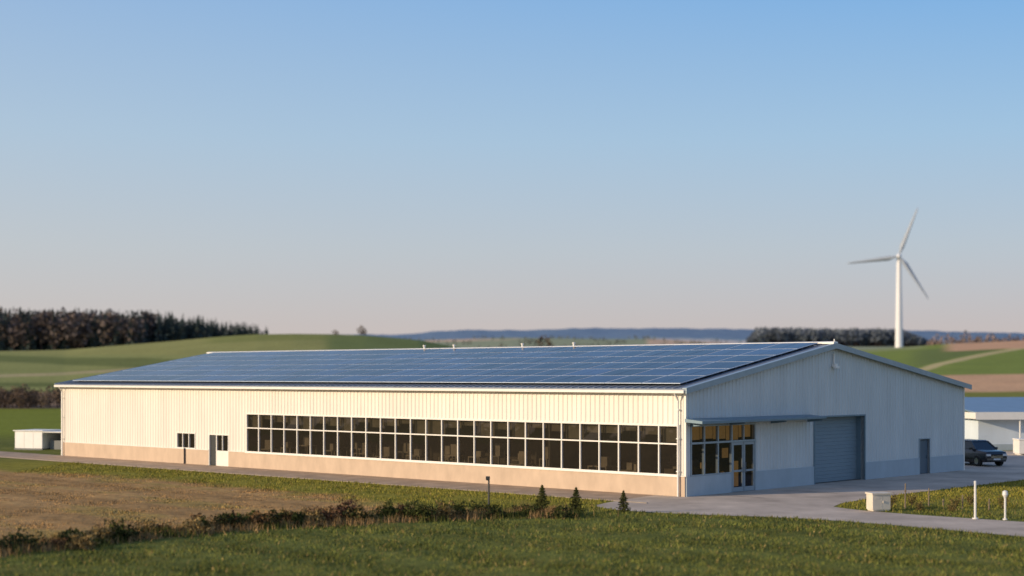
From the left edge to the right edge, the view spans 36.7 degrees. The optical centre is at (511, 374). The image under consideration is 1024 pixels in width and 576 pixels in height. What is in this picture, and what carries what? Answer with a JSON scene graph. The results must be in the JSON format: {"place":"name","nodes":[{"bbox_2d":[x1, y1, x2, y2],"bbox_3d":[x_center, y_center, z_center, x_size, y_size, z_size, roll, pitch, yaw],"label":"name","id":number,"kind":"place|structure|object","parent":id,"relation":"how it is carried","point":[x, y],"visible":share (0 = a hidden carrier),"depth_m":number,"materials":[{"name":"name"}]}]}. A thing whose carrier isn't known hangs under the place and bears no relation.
{"place":"outdoors","nodes":[
{"label":"outdoors","id":0,"kind":"place"},
{"bbox_2d":[0,451,652,499],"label":"path","id":1,"kind":"structure","parent":0,"point":[455,485],"depth_m":89.25,"materials":[{"name":"grey concrete"}]},
{"bbox_2d":[0,456,647,502],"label":"path kerb","id":2,"kind":"structure","parent":1,"relation":"on","point":[321,479],"depth_m":87.76,"materials":[{"name":"concrete"}]},
{"bbox_2d":[0,328,1023,575],"bbox_3d":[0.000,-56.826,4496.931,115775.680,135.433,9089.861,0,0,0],"label":"ground","id":3,"kind":"structure","parent":0,"point":[988,368],"depth_m":70.14,"materials":[{"name":"green plant"}]},
{"bbox_2d":[10,387,35,408],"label":"field tree","id":4,"kind":"object","parent":3,"relation":"on","point":[20,400],"visible":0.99,"depth_m":262.02,"materials":[{"name":"brown plant"}]},
{"bbox_2d":[0,383,60,408],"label":"hedgerow","id":5,"kind":"object","parent":3,"relation":"on","point":[43,399],"visible":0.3,"depth_m":268.11,"materials":[{"name":"brown plant"}]},
{"bbox_2d":[13,429,60,449],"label":"storage shed","id":6,"kind":"structure","parent":3,"relation":"on","point":[35,439],"depth_m":122.06,"materials":[{"name":"white metal"}]},
{"bbox_2d":[0,306,268,350],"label":"conifer forest","id":7,"kind":"object","parent":3,"relation":"on","point":[36,331],"visible":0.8,"depth_m":696.58,"materials":[{"name":"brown plant"}]},
{"bbox_2d":[0,496,578,554],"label":"field edge shrubs","id":8,"kind":"object","parent":3,"relation":"on","point":[199,522],"visible":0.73,"depth_m":59.88,"materials":[{"name":"green plant"}]},
{"bbox_2d":[0,502,618,558],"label":"dry verge grass","id":9,"kind":"structure","parent":3,"relation":"on","point":[154,534],"depth_m":59.17,"materials":[{"name":"brown plant"}]},
{"bbox_2d":[357,325,366,334],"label":"tree","id":10,"kind":"object","parent":3,"relation":"on","point":[362,330],"visible":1,"depth_m":479.93,"materials":[{"name":"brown plant"}]},
{"bbox_2d":[486,476,489,508],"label":"path lamp post","id":11,"kind":"object","parent":3,"relation":"on","point":[488,478],"visible":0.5,"depth_m":66.56,"materials":[{"name":"grey metal"}]},
{"bbox_2d":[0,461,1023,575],"bbox_3d":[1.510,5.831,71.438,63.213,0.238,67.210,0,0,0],"label":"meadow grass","id":12,"kind":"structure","parent":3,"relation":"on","point":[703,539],"depth_m":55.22,"materials":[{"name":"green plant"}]},
{"bbox_2d":[54,339,971,496],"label":"industrial hall","id":13,"kind":"structure","parent":3,"relation":"on","point":[683,420],"depth_m":87.54,"materials":[{"name":"paint"}]},
{"bbox_2d":[211,435,215,464],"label":"side door","id":14,"kind":"structure","parent":13,"relation":"in","point":[213,437],"depth_m":101.23,"materials":[{"name":"grey metal"}]},
{"bbox_2d":[178,414,676,473],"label":"window glass","id":15,"kind":"structure","parent":13,"relation":"in","point":[629,433],"depth_m":84.81,"materials":[{"name":"grey glass"}]},
{"bbox_2d":[733,441,754,491],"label":"entrance door","id":16,"kind":"structure","parent":13,"relation":"in","point":[743,470],"depth_m":78.65,"materials":[{"name":"metal"}]},
{"bbox_2d":[815,416,855,482],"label":"roller shutter door","id":17,"kind":"structure","parent":13,"relation":"in","point":[834,461],"depth_m":86.06,"materials":[{"name":"grey metal"}]},
{"bbox_2d":[920,440,926,473],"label":"service door","id":18,"kind":"structure","parent":13,"relation":"in","point":[923,443],"depth_m":92.58,"materials":[{"name":"paint"}]},
{"bbox_2d":[534,485,550,509],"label":"young spruce tree","id":19,"kind":"object","parent":3,"relation":"on","point":[541,501],"visible":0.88,"depth_m":65.02,"materials":[{"name":"green plant"}]},
{"bbox_2d":[533,335,553,345],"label":"tree","id":20,"kind":"object","parent":3,"relation":"on","point":[541,339],"visible":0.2,"depth_m":519.85,"materials":[{"name":"green plant"}]},
{"bbox_2d":[569,487,584,512],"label":"young spruce tree","id":21,"kind":"object","parent":3,"relation":"on","point":[576,500],"visible":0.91,"depth_m":65.53,"materials":[{"name":"green plant"}]},
{"bbox_2d":[408,335,755,346],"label":"valley hedges","id":22,"kind":"object","parent":3,"relation":"on","point":[603,339],"visible":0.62,"depth_m":1273.62,"materials":[{"name":"green plant"}]},
{"bbox_2d":[616,490,630,512],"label":"young spruce tree","id":23,"kind":"object","parent":3,"relation":"on","point":[623,504],"visible":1,"depth_m":66.24,"materials":[{"name":"green plant"}]},
{"bbox_2d":[745,326,935,346],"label":"distant woodland","id":24,"kind":"object","parent":3,"relation":"on","point":[862,337],"visible":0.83,"depth_m":1447.21,"materials":[{"name":"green plant"}]},
{"bbox_2d":[865,492,891,510],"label":"utility cabinet","id":25,"kind":"object","parent":3,"relation":"on","point":[877,501],"visible":0.98,"depth_m":67.03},
{"bbox_2d":[846,208,927,347],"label":"wind turbine","id":26,"kind":"object","parent":3,"relation":"on","point":[899,333],"visible":0.94,"depth_m":1297.60,"materials":[{"name":"white metal"}]},
{"bbox_2d":[890,493,898,507],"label":"young shrub","id":27,"kind":"object","parent":3,"relation":"on","point":[892,501],"visible":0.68,"depth_m":68.74,"materials":[{"name":"green plant"}]},
{"bbox_2d":[904,483,906,508],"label":"wooden stake","id":28,"kind":"object","parent":3,"relation":"on","point":[905,491],"visible":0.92,"depth_m":68.37,"materials":[{"name":"brown wood"}]},
{"bbox_2d":[907,493,917,505],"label":"young shrub","id":29,"kind":"object","parent":3,"relation":"on","point":[911,501],"visible":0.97,"depth_m":69.56,"materials":[{"name":"green plant"}]},
{"bbox_2d":[915,501,925,510],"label":"young shrub","id":30,"kind":"object","parent":3,"relation":"on","point":[919,507],"visible":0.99,"depth_m":67.16,"materials":[{"name":"green plant"}]},
{"bbox_2d":[928,488,929,504],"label":"wooden stake","id":31,"kind":"object","parent":3,"relation":"on","point":[928,496],"visible":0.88,"depth_m":68.98,"materials":[{"name":"brown wood"}]},
{"bbox_2d":[946,502,957,511],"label":"young shrub","id":32,"kind":"object","parent":3,"relation":"on","point":[951,508],"visible":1,"depth_m":66.46,"materials":[{"name":"green plant"}]},
{"bbox_2d":[949,495,962,508],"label":"young shrub","id":33,"kind":"object","parent":3,"relation":"on","point":[955,501],"visible":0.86,"depth_m":67.96,"materials":[{"name":"green plant"}]},
{"bbox_2d":[963,494,973,504],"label":"young shrub","id":34,"kind":"object","parent":3,"relation":"on","point":[970,498],"visible":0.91,"depth_m":69.46,"materials":[{"name":"green plant"}]},
{"bbox_2d":[926,330,1023,344],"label":"hilltop tree line","id":35,"kind":"object","parent":3,"relation":"on","point":[963,339],"visible":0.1,"depth_m":794.77,"materials":[{"name":"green plant"}]},
{"bbox_2d":[965,418,1023,443],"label":"walls","id":36,"kind":"structure","parent":3,"relation":"on","point":[998,431],"depth_m":121.22,"materials":[{"name":"white metal"}]},
{"bbox_2d":[965,412,1023,419],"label":"fascia","id":37,"kind":"structure","parent":36,"relation":"attached to","point":[996,415],"depth_m":120.11,"materials":[{"name":"white metal"}]},
{"bbox_2d":[965,397,1023,412],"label":"roof","id":38,"kind":"structure","parent":37,"relation":"on","point":[993,404],"depth_m":126.75,"materials":[{"name":"metal"}]},
{"bbox_2d":[993,444,1012,449],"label":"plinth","id":39,"kind":"structure","parent":3,"relation":"on","point":[1005,446],"depth_m":121.18,"materials":[{"name":"grey concrete"}]},
{"bbox_2d":[996,495,1010,508],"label":"young shrub","id":40,"kind":"object","parent":3,"relation":"on","point":[1001,500],"visible":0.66,"depth_m":67.99,"materials":[{"name":"green plant"}]},
{"bbox_2d":[1002,490,1007,519],"bbox_3d":[20.100,5.310,63.000,0.240,1.200,0.240,0,0,0],"label":"bollard lamp","id":41,"kind":"object","parent":3,"relation":"on","point":[1005,493],"visible":1,"depth_m":62.96,"materials":[{"name":"white paint"}]},
{"bbox_2d":[0,0,1023,334],"label":"sky","id":42,"kind":"structure","parent":0,"point":[387,167],"materials":[{"name":"blue"}]},
{"bbox_2d":[597,451,1023,536],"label":"driveway","id":43,"kind":"structure","parent":0,"point":[816,502],"depth_m":72.86,"materials":[{"name":"concrete"}]},
{"bbox_2d":[726,472,996,497],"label":"driveway joints","id":44,"kind":"object","parent":43,"relation":"on","point":[846,485],"visible":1,"depth_m":82.31,"materials":[{"name":"grey concrete"}]},
{"bbox_2d":[972,481,977,518],"bbox_3d":[19.000,5.130,63.400,0.232,1.560,0.232,0,0,0],"label":"marker post","id":45,"kind":"object","parent":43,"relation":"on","point":[975,515],"visible":1,"depth_m":63.37,"materials":[{"name":"white paint"}]},
{"bbox_2d":[965,439,1006,465],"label":"parked car","id":46,"kind":"object","parent":43,"relation":"on","point":[978,452],"visible":0.69,"depth_m":100.45,"materials":[{"name":"black paint"}]},
{"bbox_2d":[1012,438,1023,454],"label":"storage bin","id":47,"kind":"object","parent":43,"relation":"on","point":[1018,446],"visible":1,"depth_m":114.15,"materials":[{"name":"white plastic"}]},
{"bbox_2d":[1019,420,1020,437],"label":"canopy posts","id":48,"kind":"object","parent":43,"relation":"on","point":[1019,428],"visible":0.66,"depth_m":120.38,"materials":[{"name":"white metal"}]}
]}

